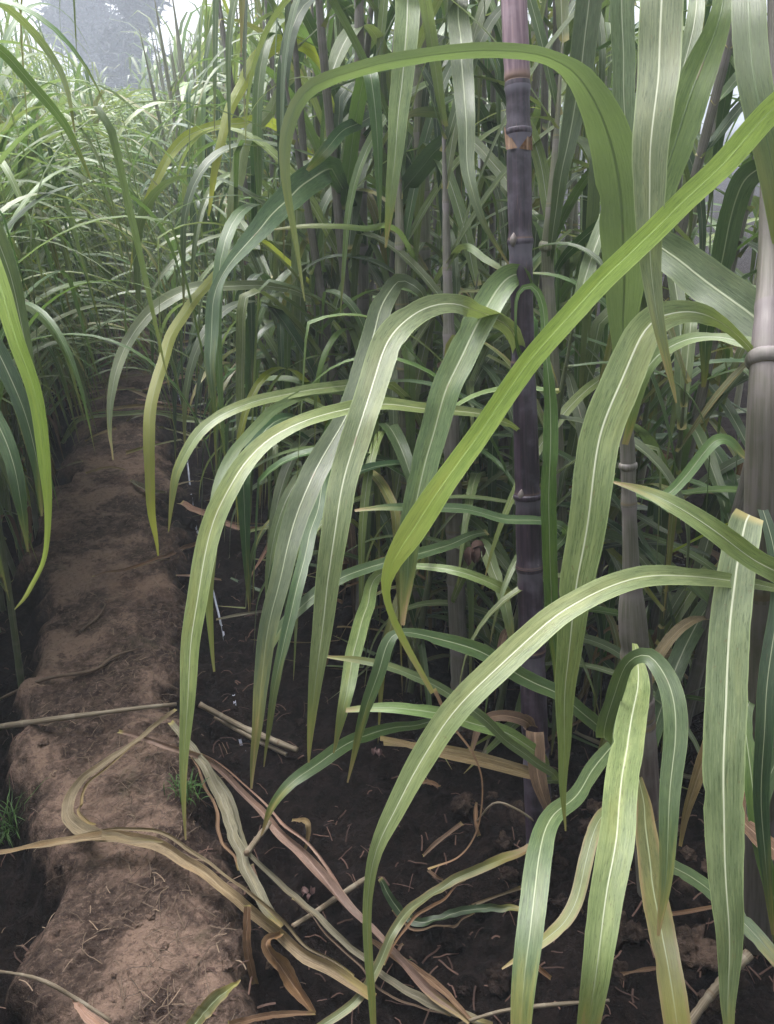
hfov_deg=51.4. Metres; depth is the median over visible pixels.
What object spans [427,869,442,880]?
dry leaf
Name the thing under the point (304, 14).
sugarcane plant
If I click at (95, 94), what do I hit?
sugarcane plant
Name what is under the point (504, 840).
soil clod
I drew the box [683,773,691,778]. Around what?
dry leaf
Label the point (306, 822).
dry leaf
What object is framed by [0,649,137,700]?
dry stick
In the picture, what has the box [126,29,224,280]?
sugarcane plant
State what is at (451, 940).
soil clod
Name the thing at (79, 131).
sugarcane plant
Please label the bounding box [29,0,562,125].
cane thicket
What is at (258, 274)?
sugarcane plant
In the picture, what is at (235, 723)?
dry stick
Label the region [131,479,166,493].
dry leaf
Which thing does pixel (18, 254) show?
sugarcane plant
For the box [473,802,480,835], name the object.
dry leaf
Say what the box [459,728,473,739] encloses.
soil clod
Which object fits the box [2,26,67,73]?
sugarcane plant
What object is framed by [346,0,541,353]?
sugarcane plant
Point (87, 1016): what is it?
dry leaf
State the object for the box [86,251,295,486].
sugarcane plant
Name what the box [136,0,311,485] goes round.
sugarcane plant
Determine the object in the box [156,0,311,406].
sugarcane plant
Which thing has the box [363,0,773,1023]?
sugarcane plant
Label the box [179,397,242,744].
irrigation tape
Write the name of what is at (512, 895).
soil clod
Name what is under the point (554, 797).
soil clod
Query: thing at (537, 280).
sugarcane plant
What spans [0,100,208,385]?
sugarcane plant
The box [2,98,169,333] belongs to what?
sugarcane plant
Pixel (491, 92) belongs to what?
sugarcane plant
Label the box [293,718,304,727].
soil clod
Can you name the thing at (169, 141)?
sugarcane plant
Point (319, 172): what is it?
sugarcane plant
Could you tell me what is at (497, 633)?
sugarcane plant
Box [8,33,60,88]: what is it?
sugarcane plant
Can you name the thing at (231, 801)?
dry leaf
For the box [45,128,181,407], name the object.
sugarcane plant
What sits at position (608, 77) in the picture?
sugarcane plant
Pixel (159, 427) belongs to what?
dry leaf
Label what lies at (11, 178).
sugarcane plant
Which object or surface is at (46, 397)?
sugarcane plant
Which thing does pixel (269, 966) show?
soil clod
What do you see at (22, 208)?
sugarcane plant
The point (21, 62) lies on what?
sugarcane plant
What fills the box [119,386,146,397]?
dry leaf
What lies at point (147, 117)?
sugarcane plant
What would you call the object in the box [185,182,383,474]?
sugarcane plant
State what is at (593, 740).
dry leaf
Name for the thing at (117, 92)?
sugarcane plant
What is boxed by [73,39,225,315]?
sugarcane plant
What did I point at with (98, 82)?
sugarcane plant
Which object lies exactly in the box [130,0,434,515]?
sugarcane plant
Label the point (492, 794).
soil clod
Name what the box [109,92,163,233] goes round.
sugarcane plant
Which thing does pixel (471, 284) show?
sugarcane plant
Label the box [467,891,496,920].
soil clod
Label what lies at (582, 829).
soil clod
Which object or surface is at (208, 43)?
sugarcane plant
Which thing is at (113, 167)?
sugarcane plant
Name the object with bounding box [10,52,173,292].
sugarcane plant
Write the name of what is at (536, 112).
sugarcane plant
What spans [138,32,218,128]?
sugarcane plant
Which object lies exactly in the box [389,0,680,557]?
sugarcane plant
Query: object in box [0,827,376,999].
dry leaf
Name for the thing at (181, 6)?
sky
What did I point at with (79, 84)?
sugarcane plant
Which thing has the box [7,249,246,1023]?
dirt path
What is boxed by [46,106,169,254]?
sugarcane plant
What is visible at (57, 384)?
sugarcane plant
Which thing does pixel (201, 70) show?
sugarcane plant
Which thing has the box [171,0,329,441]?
sugarcane plant
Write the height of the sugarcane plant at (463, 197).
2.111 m
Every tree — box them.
[33,0,129,97]
[89,0,179,125]
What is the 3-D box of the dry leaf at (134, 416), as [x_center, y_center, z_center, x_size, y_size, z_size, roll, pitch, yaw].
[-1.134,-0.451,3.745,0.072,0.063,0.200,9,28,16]
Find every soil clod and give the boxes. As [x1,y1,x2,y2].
[35,736,48,745]
[38,968,44,975]
[53,861,61,868]
[54,928,60,936]
[111,970,117,977]
[129,860,136,865]
[131,920,141,928]
[145,910,155,919]
[159,942,168,950]
[222,956,234,971]
[230,705,238,711]
[234,928,242,939]
[265,961,273,970]
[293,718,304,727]
[416,682,434,697]
[431,1009,457,1023]
[439,927,464,952]
[449,791,473,818]
[456,962,463,968]
[457,985,469,995]
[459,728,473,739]
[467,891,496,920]
[478,702,486,712]
[485,791,498,799]
[485,961,511,998]
[495,830,514,850]
[499,866,518,883]
[502,883,519,899]
[547,696,552,705]
[550,893,568,913]
[551,795,557,802]
[551,852,568,872]
[553,750,572,763]
[554,832,563,846]
[572,986,579,1000]
[577,817,590,835]
[583,911,630,950]
[586,798,601,818]
[611,959,631,983]
[625,919,649,944]
[676,923,717,974]
[677,824,680,836]
[678,846,696,861]
[695,989,720,1015]
[700,858,707,873]
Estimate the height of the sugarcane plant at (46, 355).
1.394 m
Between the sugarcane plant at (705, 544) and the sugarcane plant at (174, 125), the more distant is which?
the sugarcane plant at (174, 125)
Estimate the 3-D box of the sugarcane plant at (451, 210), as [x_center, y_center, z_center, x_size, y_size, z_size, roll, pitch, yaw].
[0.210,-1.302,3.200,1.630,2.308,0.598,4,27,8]
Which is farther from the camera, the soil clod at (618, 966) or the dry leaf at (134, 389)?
the dry leaf at (134, 389)
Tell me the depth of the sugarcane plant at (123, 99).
4.55 m
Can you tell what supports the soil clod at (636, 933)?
on the ground
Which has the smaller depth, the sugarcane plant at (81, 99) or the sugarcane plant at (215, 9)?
the sugarcane plant at (215, 9)
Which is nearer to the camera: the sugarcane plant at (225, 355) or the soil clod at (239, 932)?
the soil clod at (239, 932)
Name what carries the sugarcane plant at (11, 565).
on the ground
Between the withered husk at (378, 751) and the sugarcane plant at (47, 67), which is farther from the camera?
the sugarcane plant at (47, 67)
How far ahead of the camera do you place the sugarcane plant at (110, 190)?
5.60 m
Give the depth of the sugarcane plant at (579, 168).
3.97 m
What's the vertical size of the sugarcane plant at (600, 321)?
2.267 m
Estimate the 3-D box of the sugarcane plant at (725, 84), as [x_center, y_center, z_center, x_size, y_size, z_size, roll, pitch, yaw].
[0.687,-0.529,1.828,0.974,2.157,1.591,4,27,8]
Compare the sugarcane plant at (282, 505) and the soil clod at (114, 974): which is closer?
the soil clod at (114, 974)
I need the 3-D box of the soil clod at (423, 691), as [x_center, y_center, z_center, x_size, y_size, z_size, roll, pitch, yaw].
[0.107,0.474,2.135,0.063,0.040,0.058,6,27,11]
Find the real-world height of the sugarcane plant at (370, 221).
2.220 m
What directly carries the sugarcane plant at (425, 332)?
on the ground
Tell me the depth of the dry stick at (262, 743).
2.00 m
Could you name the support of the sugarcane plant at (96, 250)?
on the ground
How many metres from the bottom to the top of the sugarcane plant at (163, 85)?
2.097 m
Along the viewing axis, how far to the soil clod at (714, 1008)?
1.39 m
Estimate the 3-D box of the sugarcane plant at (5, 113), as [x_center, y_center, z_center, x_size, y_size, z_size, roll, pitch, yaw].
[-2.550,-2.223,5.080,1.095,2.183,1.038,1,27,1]
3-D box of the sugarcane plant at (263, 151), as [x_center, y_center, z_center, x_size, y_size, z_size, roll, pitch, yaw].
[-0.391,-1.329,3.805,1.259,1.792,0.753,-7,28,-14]
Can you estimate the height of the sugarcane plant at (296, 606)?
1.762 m
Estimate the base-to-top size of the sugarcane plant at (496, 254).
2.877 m
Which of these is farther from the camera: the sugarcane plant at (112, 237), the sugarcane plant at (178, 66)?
the sugarcane plant at (178, 66)
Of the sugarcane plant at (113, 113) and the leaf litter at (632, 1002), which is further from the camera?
the sugarcane plant at (113, 113)
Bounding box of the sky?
[0,0,766,125]
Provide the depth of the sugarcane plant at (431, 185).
4.59 m
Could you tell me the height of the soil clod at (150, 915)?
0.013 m
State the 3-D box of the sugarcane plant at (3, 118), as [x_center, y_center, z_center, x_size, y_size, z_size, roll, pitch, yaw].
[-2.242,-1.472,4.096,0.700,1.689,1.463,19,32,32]
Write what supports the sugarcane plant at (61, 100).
on the ground
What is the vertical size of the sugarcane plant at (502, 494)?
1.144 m
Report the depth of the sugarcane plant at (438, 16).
3.36 m
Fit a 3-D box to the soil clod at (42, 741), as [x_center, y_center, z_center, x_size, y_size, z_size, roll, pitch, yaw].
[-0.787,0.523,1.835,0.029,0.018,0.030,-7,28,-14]
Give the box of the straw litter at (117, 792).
[1,398,305,1023]
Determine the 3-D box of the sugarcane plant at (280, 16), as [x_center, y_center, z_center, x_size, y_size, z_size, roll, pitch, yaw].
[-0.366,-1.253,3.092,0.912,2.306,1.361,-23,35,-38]
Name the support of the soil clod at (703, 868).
on the ground
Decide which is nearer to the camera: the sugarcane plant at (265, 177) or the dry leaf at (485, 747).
the dry leaf at (485, 747)
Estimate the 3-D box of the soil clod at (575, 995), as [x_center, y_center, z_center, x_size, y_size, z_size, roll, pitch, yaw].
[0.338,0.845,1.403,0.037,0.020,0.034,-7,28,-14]
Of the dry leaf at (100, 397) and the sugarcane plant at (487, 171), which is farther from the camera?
the dry leaf at (100, 397)
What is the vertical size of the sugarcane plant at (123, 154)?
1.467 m
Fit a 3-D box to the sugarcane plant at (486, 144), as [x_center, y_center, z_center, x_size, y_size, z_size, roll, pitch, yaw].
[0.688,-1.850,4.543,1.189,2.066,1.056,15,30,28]
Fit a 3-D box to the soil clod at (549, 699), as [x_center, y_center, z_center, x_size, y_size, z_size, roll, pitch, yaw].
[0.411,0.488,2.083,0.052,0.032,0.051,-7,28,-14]
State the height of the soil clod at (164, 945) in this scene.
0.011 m
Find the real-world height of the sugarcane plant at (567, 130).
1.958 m
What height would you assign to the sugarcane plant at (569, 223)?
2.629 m
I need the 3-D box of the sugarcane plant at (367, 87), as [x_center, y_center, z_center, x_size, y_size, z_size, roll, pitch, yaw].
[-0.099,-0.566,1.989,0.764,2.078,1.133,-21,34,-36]
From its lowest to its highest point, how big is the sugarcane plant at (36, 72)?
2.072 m
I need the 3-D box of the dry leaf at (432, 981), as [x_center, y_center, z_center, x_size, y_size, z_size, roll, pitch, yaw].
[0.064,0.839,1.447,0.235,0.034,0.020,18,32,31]
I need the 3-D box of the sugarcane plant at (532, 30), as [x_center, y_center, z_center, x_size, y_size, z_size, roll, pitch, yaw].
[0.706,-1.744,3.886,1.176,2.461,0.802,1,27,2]
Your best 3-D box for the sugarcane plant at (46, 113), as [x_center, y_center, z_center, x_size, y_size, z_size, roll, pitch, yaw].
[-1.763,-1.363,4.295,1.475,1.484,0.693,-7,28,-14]
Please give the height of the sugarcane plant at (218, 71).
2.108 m
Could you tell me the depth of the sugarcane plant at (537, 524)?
1.31 m
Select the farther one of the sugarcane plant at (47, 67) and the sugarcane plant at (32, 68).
the sugarcane plant at (47, 67)
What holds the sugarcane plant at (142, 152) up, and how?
on the ground
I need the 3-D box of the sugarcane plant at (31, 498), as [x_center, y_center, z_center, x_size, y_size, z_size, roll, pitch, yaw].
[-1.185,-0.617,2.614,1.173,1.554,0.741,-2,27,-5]
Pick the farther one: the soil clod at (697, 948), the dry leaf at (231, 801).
the dry leaf at (231, 801)
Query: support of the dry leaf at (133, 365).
on the ground
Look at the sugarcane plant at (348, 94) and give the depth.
2.23 m
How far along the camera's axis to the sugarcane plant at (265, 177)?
4.06 m
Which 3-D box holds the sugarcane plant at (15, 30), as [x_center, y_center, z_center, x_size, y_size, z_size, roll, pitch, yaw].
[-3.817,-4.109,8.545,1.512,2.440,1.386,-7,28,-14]
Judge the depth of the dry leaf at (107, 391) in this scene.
3.84 m
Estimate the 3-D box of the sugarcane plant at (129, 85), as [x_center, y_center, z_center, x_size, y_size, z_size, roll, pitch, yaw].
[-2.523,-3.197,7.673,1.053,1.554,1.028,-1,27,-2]
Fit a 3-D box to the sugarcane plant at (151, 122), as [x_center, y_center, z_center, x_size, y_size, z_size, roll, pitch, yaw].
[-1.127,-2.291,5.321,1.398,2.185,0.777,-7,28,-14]
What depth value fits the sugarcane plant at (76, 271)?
3.82 m
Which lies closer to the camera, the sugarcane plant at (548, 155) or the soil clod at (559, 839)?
the soil clod at (559, 839)
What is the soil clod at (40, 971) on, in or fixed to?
on the dirt path
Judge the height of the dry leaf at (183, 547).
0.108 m
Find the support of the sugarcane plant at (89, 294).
on the ground
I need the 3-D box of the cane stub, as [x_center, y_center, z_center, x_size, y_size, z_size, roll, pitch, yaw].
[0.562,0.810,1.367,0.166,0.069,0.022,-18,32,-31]
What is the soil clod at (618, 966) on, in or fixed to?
on the ground
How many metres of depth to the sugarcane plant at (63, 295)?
3.78 m
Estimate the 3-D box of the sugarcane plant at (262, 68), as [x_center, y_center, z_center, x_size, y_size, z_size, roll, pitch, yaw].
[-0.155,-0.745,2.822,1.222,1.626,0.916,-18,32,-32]
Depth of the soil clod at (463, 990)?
1.43 m
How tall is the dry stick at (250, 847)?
0.095 m
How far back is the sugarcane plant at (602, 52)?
2.18 m
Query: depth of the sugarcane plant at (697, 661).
1.71 m
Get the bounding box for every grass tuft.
[0,778,46,846]
[163,766,211,804]
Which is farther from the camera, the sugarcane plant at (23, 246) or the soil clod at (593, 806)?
the sugarcane plant at (23, 246)
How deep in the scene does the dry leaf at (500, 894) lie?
1.59 m
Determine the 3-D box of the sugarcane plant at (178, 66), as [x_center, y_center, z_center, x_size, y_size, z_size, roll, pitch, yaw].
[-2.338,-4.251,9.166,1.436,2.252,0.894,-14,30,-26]
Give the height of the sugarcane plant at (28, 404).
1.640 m
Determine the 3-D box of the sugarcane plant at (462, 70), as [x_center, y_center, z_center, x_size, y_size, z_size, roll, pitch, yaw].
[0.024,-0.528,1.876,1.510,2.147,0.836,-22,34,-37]
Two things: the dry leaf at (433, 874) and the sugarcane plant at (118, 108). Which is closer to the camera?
the dry leaf at (433, 874)
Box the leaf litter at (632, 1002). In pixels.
[0,392,773,1023]
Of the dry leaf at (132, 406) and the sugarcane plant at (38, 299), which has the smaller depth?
the sugarcane plant at (38, 299)
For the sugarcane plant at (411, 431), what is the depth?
1.87 m
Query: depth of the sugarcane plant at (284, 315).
1.96 m
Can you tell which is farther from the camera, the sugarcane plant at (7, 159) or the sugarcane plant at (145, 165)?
the sugarcane plant at (145, 165)
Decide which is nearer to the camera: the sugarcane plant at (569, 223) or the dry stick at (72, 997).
the dry stick at (72, 997)
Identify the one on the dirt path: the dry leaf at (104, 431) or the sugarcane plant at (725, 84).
the dry leaf at (104, 431)
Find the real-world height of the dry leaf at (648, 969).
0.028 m
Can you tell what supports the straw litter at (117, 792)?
on the dirt path
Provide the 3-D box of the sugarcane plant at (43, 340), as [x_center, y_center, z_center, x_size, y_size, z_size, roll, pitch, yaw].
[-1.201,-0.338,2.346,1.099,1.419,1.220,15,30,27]
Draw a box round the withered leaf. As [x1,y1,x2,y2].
[464,540,485,565]
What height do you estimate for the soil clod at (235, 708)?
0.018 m
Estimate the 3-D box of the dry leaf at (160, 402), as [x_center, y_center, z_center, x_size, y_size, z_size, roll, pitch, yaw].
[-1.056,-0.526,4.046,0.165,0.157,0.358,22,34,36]
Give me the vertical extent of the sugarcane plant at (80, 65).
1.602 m
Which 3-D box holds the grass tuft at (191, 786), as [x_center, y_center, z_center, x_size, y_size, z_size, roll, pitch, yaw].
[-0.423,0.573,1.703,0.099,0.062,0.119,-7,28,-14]
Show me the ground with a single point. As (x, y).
(30, 901)
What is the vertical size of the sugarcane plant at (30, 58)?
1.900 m
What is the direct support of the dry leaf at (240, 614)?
on the ground
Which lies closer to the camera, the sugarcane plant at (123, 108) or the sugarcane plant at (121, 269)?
the sugarcane plant at (121, 269)
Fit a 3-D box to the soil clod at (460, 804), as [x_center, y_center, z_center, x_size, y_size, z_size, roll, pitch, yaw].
[0.166,0.644,1.773,0.058,0.041,0.058,-20,33,-34]
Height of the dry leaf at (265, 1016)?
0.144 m
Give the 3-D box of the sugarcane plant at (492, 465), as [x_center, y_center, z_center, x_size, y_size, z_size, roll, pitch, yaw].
[0.161,-0.051,2.003,0.574,1.180,1.105,-23,35,-38]
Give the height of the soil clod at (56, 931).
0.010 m
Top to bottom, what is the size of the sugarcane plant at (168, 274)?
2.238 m
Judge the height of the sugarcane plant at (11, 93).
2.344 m
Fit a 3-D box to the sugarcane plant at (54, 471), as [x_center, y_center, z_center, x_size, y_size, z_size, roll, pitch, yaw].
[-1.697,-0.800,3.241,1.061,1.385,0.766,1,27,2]
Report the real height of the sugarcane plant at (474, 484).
1.111 m
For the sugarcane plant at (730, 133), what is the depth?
2.26 m
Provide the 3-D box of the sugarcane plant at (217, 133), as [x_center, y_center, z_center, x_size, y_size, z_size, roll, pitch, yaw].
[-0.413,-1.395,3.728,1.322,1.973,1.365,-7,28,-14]
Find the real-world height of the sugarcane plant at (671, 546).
1.076 m
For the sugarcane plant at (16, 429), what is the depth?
2.59 m
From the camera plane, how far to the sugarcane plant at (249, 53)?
5.41 m
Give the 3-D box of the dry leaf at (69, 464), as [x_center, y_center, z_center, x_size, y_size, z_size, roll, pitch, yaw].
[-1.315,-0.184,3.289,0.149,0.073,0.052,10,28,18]
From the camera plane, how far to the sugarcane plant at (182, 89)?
4.62 m
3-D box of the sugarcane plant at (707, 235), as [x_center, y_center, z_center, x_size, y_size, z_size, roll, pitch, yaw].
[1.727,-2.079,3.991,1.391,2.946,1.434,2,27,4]
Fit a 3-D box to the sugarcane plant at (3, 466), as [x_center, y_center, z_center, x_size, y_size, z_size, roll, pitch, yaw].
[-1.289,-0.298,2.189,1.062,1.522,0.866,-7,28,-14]
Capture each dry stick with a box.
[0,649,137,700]
[0,702,176,729]
[0,970,111,1022]
[79,600,105,631]
[198,702,298,752]
[214,716,287,755]
[243,821,271,855]
[291,876,364,928]
[458,999,609,1023]
[476,801,533,821]
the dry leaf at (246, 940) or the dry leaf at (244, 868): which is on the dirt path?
the dry leaf at (244, 868)
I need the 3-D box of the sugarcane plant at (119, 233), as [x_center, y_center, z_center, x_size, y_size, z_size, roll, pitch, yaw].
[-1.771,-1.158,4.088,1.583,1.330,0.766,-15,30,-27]
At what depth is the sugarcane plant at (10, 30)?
2.68 m
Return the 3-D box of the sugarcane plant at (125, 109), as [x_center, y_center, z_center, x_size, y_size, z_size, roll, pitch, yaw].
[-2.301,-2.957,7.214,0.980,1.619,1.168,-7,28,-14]
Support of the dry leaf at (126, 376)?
on the dirt path
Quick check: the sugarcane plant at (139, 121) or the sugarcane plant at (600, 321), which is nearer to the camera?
the sugarcane plant at (600, 321)
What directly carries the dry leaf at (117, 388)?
on the dirt path
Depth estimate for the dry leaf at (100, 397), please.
3.91 m
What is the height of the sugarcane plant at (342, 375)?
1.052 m
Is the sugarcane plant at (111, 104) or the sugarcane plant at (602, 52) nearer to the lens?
the sugarcane plant at (602, 52)
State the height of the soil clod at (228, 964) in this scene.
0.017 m
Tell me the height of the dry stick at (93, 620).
0.023 m
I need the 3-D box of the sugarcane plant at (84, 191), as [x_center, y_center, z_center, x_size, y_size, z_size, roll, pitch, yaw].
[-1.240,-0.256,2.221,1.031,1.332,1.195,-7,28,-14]
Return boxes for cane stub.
[690,949,753,1023]
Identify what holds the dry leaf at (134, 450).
on the ground
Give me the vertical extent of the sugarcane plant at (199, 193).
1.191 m
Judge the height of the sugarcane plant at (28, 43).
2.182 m
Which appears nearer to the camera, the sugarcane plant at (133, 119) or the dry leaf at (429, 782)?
the dry leaf at (429, 782)
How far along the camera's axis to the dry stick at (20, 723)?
1.86 m
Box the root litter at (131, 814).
[33,580,294,1023]
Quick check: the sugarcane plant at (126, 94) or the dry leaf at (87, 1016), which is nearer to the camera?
the dry leaf at (87, 1016)
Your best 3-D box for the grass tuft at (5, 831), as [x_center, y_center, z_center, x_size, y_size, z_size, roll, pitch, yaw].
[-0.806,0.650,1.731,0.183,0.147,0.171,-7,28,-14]
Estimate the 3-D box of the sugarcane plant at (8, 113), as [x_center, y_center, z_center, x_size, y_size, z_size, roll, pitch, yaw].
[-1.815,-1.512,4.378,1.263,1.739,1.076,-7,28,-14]
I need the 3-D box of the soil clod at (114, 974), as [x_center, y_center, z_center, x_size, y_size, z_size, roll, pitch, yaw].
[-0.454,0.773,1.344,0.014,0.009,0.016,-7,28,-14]
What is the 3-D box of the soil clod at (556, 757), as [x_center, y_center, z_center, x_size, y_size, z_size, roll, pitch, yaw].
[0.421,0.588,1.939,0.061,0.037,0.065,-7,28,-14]
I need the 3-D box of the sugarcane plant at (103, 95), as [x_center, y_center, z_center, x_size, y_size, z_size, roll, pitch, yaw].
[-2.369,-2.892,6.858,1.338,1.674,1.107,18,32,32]
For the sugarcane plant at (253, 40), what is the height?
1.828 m
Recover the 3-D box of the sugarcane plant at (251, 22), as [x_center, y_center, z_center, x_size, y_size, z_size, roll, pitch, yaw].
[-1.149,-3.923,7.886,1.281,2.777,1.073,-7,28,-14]
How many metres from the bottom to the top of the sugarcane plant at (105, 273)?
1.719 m
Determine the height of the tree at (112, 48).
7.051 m
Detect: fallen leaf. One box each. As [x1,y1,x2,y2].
[60,410,224,443]
[378,877,518,930]
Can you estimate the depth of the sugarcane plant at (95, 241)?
2.80 m
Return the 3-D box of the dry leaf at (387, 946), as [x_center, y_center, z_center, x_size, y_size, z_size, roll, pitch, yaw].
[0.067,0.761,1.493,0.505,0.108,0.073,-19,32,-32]
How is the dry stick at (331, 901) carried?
on the ground
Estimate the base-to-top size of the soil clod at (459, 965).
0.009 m
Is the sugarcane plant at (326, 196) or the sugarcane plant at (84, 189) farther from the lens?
the sugarcane plant at (84, 189)
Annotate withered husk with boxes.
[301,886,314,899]
[371,747,381,755]
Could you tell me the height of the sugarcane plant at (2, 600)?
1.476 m
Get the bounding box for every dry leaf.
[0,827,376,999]
[56,461,82,470]
[61,709,176,843]
[66,395,105,408]
[70,998,108,1023]
[71,404,208,419]
[78,373,151,389]
[84,427,116,441]
[92,387,134,391]
[92,542,195,576]
[103,351,139,454]
[116,389,147,391]
[117,730,469,1023]
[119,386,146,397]
[122,358,157,370]
[125,439,180,453]
[126,414,143,420]
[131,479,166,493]
[135,399,198,409]
[140,374,194,391]
[157,426,202,440]
[168,720,283,927]
[176,574,221,580]
[177,500,266,574]
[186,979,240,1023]
[214,772,247,850]
[216,610,261,619]
[228,1010,315,1023]
[242,905,257,984]
[249,853,492,1023]
[261,931,315,1012]
[291,817,310,849]
[317,843,527,1023]
[337,626,383,631]
[372,939,475,1022]
[397,943,402,952]
[422,779,440,786]
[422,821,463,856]
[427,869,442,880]
[472,885,520,904]
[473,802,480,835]
[482,737,490,753]
[538,965,551,979]
[548,720,581,740]
[573,730,599,744]
[620,966,655,975]
[672,905,711,915]
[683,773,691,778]
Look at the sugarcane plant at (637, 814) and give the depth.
1.08 m
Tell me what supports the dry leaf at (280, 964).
on the ground
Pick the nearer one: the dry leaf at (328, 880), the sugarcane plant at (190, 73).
the dry leaf at (328, 880)
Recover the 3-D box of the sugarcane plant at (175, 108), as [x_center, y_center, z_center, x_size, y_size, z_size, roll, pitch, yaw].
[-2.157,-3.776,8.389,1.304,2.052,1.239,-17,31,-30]
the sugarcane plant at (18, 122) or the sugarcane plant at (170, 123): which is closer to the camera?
the sugarcane plant at (18, 122)
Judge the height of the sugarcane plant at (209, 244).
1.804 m
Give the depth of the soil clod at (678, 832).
1.68 m
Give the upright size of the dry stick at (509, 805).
0.077 m
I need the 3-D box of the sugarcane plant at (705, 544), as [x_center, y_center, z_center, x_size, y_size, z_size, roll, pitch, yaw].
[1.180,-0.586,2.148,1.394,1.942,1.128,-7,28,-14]
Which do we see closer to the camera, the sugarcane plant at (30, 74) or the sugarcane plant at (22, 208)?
the sugarcane plant at (22, 208)
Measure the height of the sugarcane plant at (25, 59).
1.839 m
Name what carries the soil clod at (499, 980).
on the ground
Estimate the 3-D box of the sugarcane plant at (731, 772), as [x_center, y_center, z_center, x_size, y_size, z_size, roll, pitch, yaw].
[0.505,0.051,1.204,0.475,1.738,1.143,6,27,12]
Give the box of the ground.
[0,123,773,1023]
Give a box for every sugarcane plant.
[0,0,54,140]
[0,0,214,478]
[0,2,175,550]
[0,3,91,609]
[0,9,89,187]
[0,10,90,241]
[0,35,47,118]
[0,40,158,576]
[0,44,83,98]
[0,52,208,538]
[0,58,49,125]
[0,62,66,304]
[0,64,171,352]
[0,65,176,507]
[0,74,171,562]
[0,80,233,553]
[0,85,170,368]
[0,91,202,347]
[0,93,206,551]
[0,95,133,441]
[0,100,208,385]
[0,106,171,288]
[0,106,225,687]
[0,108,231,611]
[0,119,140,452]
[0,152,106,583]
[0,153,230,584]
[0,155,186,561]
[0,188,110,632]
[0,236,171,536]
[1,0,120,321]
[1,38,28,121]
[1,46,89,103]
[1,47,56,101]
[1,87,152,416]
[1,97,160,400]
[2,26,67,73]
[2,30,55,109]
[2,31,175,328]
[2,74,169,442]
[2,79,219,487]
[2,86,180,284]
[2,90,156,276]
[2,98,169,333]
[2,108,177,548]
[2,131,109,475]
[3,30,43,152]
[3,89,204,522]
[3,92,170,436]
[4,52,188,303]
[5,132,152,489]
[5,134,206,459]
[7,0,77,101]
[7,78,168,374]
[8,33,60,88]
[8,164,129,511]
[9,62,211,317]
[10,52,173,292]
[11,76,180,404]
[12,91,143,320]
[12,118,130,388]
[13,0,61,84]
[13,39,140,207]
[15,149,151,428]
[19,83,136,304]
[20,0,461,574]
[21,26,52,99]
[23,32,68,90]
[23,132,134,409]
[25,70,165,250]
[26,85,190,277]
[27,101,189,394]
[30,55,509,677]
[33,56,164,217]
[34,100,164,384]
[37,139,180,372]
[41,88,187,336]
[44,35,172,220]
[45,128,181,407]
[46,64,170,254]
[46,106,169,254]
[48,66,160,110]
[52,69,107,119]
[58,0,328,338]
[58,116,164,303]
[59,0,387,460]
[62,80,151,250]
[62,89,173,295]
[67,73,159,248]
[70,74,139,134]
[72,29,227,368]
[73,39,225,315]
[73,80,171,228]
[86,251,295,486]
[88,62,101,105]
[95,36,239,356]
[100,26,285,386]
[104,102,188,272]
[107,0,597,788]
[108,84,169,229]
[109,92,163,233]
[110,19,221,269]
[114,19,200,174]
[114,28,188,267]
[114,77,188,228]
[115,99,176,250]
[117,0,234,327]
[120,19,306,317]
[123,43,274,269]
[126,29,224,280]
[129,0,491,555]
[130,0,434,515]
[130,53,239,252]
[135,10,340,500]
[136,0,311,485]
[137,28,218,126]
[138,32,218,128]
[139,39,219,214]
[144,0,239,264]
[144,32,324,394]
[145,1,282,259]
[146,50,249,224]
[154,48,223,207]
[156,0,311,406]
[158,188,394,623]
[159,1,414,383]
[161,15,351,381]
[161,62,278,265]
[164,0,378,321]
[168,0,574,627]
[170,0,332,473]
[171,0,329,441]
[172,0,461,560]
[175,0,542,647]
[179,0,567,869]
[184,18,453,503]
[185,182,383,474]
[185,189,314,447]
[186,9,370,446]
[186,135,413,485]
[189,0,600,594]
[198,242,347,558]
[199,0,479,479]
[199,283,540,663]
[201,0,605,549]
[201,27,310,146]
[206,0,588,766]
[222,253,487,626]
[223,0,266,133]
[243,0,330,217]
[245,0,603,722]
[252,280,615,704]
[253,143,604,738]
[261,0,692,835]
[262,200,598,767]
[263,5,574,403]
[271,0,730,627]
[274,0,450,339]
[278,21,380,298]
[279,42,773,1023]
[283,254,727,734]
[285,0,497,358]
[289,229,617,709]
[294,215,710,836]
[304,44,475,246]
[306,36,346,199]
[308,0,734,574]
[326,242,571,701]
[328,0,372,220]
[330,0,582,337]
[339,0,465,369]
[340,0,508,371]
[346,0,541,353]
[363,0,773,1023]
[364,0,713,490]
[367,12,549,255]
[372,0,706,618]
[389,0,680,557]
[390,289,748,754]
[393,0,673,601]
[394,0,549,298]
[419,343,748,748]
[430,16,605,286]
[431,0,757,637]
[443,424,744,749]
[451,12,580,289]
[453,0,605,271]
[453,1,528,279]
[459,272,745,731]
[460,0,758,363]
[461,0,756,514]
[461,2,739,430]
[462,22,635,303]
[463,5,758,325]
[464,24,757,772]
[470,330,696,712]
[475,0,639,252]
[487,5,639,228]
[498,0,758,498]
[548,5,638,369]
[555,0,773,1023]
[566,174,759,511]
[634,2,746,233]
[650,0,757,747]
[652,111,757,750]
[686,134,750,354]
[687,94,758,408]
[706,115,739,207]
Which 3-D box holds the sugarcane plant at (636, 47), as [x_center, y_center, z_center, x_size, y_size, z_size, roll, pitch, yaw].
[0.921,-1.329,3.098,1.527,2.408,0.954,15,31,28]
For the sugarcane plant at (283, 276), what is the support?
on the ground
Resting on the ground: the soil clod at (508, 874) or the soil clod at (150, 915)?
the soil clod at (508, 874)

